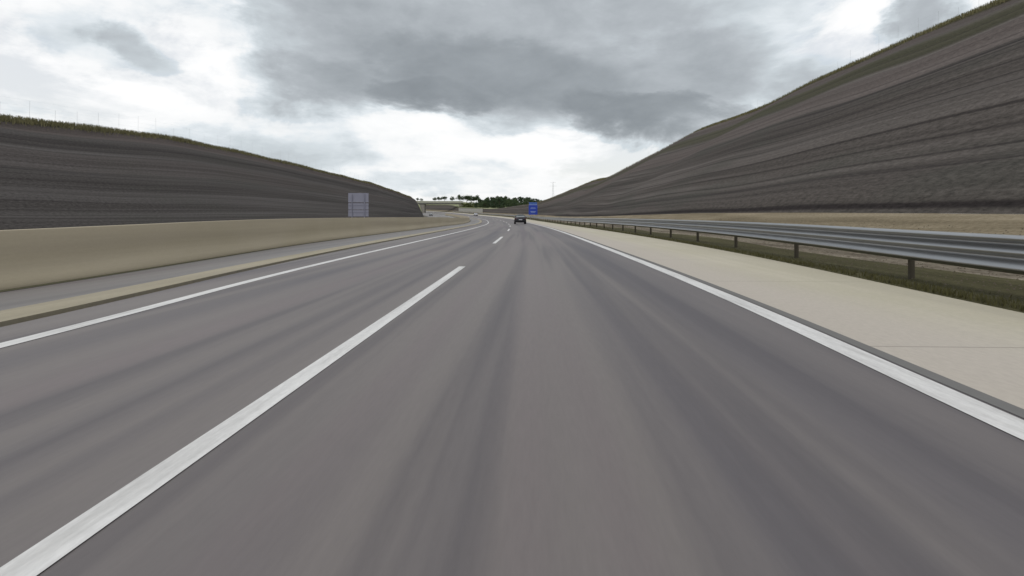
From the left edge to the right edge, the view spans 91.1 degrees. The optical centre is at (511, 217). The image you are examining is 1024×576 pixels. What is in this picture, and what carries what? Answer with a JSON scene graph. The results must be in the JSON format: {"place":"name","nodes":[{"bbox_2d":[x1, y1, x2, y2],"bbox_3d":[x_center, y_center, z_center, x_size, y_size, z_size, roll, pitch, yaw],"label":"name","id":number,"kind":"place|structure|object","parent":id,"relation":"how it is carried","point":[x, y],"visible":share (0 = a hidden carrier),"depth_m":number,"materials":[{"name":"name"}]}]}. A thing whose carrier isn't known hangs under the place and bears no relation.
{"place":"outdoors","nodes":[
{"label":"outdoors","id":0,"kind":"place"},
{"bbox_2d":[0,119,423,229],"bbox_3d":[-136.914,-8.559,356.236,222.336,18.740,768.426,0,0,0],"label":"bank","id":1,"kind":"structure","parent":0,"point":[52,177],"depth_m":45.09,"materials":[{"name":"grey stone"}]},
{"bbox_2d":[0,212,479,310],"bbox_3d":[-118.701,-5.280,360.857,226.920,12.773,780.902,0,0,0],"label":"median shoulder","id":2,"kind":"object","parent":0,"point":[28,296],"visible":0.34,"depth_m":8.95},
{"bbox_2d":[0,213,469,289],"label":"median barrier","id":3,"kind":"object","parent":2,"relation":"on","point":[29,257],"visible":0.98,"depth_m":10.26,"materials":[{"name":"concrete"}]},
{"bbox_2d":[0,220,470,291],"bbox_3d":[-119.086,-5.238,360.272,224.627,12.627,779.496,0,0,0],"label":"barrier gutter","id":4,"kind":"object","parent":2,"relation":"on","point":[159,266],"visible":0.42,"depth_m":9.57,"materials":[{"name":"grey concrete"}]},
{"bbox_2d":[0,212,481,326],"bbox_3d":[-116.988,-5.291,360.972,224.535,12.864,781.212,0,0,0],"label":"kerb","id":5,"kind":"structure","parent":2,"relation":"on","point":[29,312],"depth_m":6.76,"materials":[{"name":"concrete"}]},
{"bbox_2d":[416,201,462,212],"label":"overpass","id":6,"kind":"object","parent":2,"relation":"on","point":[422,204],"visible":0.37,"depth_m":426.40,"materials":[{"name":"concrete"}]},
{"bbox_2d":[423,213,455,217],"bbox_3d":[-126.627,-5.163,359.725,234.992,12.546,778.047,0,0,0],"label":"opposite road","id":7,"kind":"structure","parent":0,"point":[434,215],"depth_m":308.13,"materials":[{"name":"grey asphalt"}]},
{"bbox_2d":[348,193,368,217],"bbox_3d":[-17.730,-0.766,57.963,2.300,4.132,0.155,0,0,-4],"label":"road sign","id":8,"kind":"object","parent":7,"relation":"on","point":[358,209],"visible":0.93,"depth_m":57.99,"materials":[{"name":"grey metal"}]},
{"bbox_2d":[426,202,471,204],"bbox_3d":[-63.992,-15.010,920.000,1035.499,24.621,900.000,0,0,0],"label":"hill","id":9,"kind":"structure","parent":0,"point":[446,204],"depth_m":608.24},
{"bbox_2d":[466,195,474,201],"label":"tree","id":10,"kind":"object","parent":9,"relation":"on","point":[471,199],"visible":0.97,"depth_m":726.69,"materials":[{"name":"green plant"}]},
{"bbox_2d":[454,205,496,208],"bbox_3d":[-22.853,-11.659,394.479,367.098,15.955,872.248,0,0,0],"label":"plateau","id":11,"kind":"structure","parent":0,"point":[473,207],"depth_m":417.20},
{"bbox_2d":[481,201,489,207],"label":"tree","id":12,"kind":"object","parent":11,"relation":"on","point":[483,205],"visible":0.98,"depth_m":420.91,"materials":[{"name":"green plant"}]},
{"bbox_2d":[491,199,497,207],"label":"tree","id":13,"kind":"object","parent":11,"relation":"on","point":[494,204],"visible":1,"depth_m":416.42,"materials":[{"name":"green plant"}]},
{"bbox_2d":[495,198,503,207],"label":"tree","id":14,"kind":"object","parent":11,"relation":"on","point":[498,200],"visible":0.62,"depth_m":421.47,"materials":[{"name":"green plant"}]},
{"bbox_2d":[651,1,981,149],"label":"wildlife fence","id":15,"kind":"object","parent":11,"relation":"on","point":[837,63],"visible":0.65,"depth_m":61.08,"materials":[{"name":"grey metal"}]},
{"bbox_2d":[0,0,993,213],"label":"sky","id":16,"kind":"structure","parent":0,"point":[426,100],"materials":[{"name":"grey"}]},
{"bbox_2d":[0,211,1023,575],"bbox_3d":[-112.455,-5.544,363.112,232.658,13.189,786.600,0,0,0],"label":"road","id":17,"kind":"structure","parent":0,"point":[494,397],"depth_m":2.34,"materials":[{"name":"grey asphalt"}]},
{"bbox_2d":[513,214,526,223],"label":"car","id":18,"kind":"object","parent":17,"relation":"on","point":[519,218],"visible":0.99,"depth_m":76.99,"materials":[{"name":"paint"}]},
{"bbox_2d":[426,0,1023,216],"bbox_3d":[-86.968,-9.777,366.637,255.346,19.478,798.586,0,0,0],"label":"bank","id":19,"kind":"structure","parent":0,"point":[932,121],"depth_m":25.62,"materials":[{"name":"grey stone"}]},
{"bbox_2d":[0,0,1007,204],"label":"crest grass","id":20,"kind":"structure","parent":19,"relation":"on","point":[52,123],"depth_m":55.27,"materials":[{"name":"green plant"}]},
{"bbox_2d":[430,210,1023,234],"bbox_3d":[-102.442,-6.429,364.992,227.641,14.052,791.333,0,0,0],"label":"gravel berm","id":21,"kind":"structure","parent":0,"point":[1012,224],"depth_m":12.79,"materials":[{"name":"beige gravel"}]},
{"bbox_2d":[459,208,482,212],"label":"retaining wall","id":22,"kind":"structure","parent":21,"relation":"on","point":[471,210],"depth_m":347.76,"materials":[{"name":"concrete"}]},
{"bbox_2d":[431,211,1023,408],"bbox_3d":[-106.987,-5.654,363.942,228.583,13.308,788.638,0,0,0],"label":"hard shoulder","id":23,"kind":"object","parent":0,"point":[978,347],"visible":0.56,"depth_m":5.39},
{"bbox_2d":[438,211,1023,312],"bbox_3d":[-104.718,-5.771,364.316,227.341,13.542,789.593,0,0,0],"label":"verge","id":24,"kind":"structure","parent":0,"point":[952,281],"depth_m":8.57,"materials":[{"name":"green plant"}]},
{"bbox_2d":[529,202,536,218],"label":"direction sign","id":25,"kind":"object","parent":24,"relation":"on","point":[532,208],"visible":0.93,"depth_m":132.00,"materials":[{"name":"metal"}]},
{"bbox_2d":[426,210,1023,279],"bbox_3d":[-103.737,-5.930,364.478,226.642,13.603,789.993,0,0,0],"label":"gravel strip","id":26,"kind":"object","parent":24,"relation":"on","point":[846,254],"visible":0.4,"depth_m":11.56,"materials":[{"name":"grey gravel"}]},
{"bbox_2d":[453,211,1023,278],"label":"guardrail","id":27,"kind":"object","parent":24,"relation":"on","point":[998,252],"visible":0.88,"depth_m":8.26,"materials":[{"name":"metal"}]},
{"bbox_2d":[609,218,1023,297],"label":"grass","id":28,"kind":"structure","parent":24,"relation":"on","point":[994,283],"depth_m":9.72,"materials":[{"name":"plant"}]},
{"bbox_3d":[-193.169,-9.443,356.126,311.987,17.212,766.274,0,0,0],"label":"plateau","id":29,"kind":"structure","parent":0,"visible":0},
{"bbox_2d":[13,98,375,179],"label":"wildlife fence","id":30,"kind":"object","parent":29,"relation":"on","point":[182,127],"visible":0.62,"depth_m":66.95,"materials":[{"name":"grey metal"}]}
]}

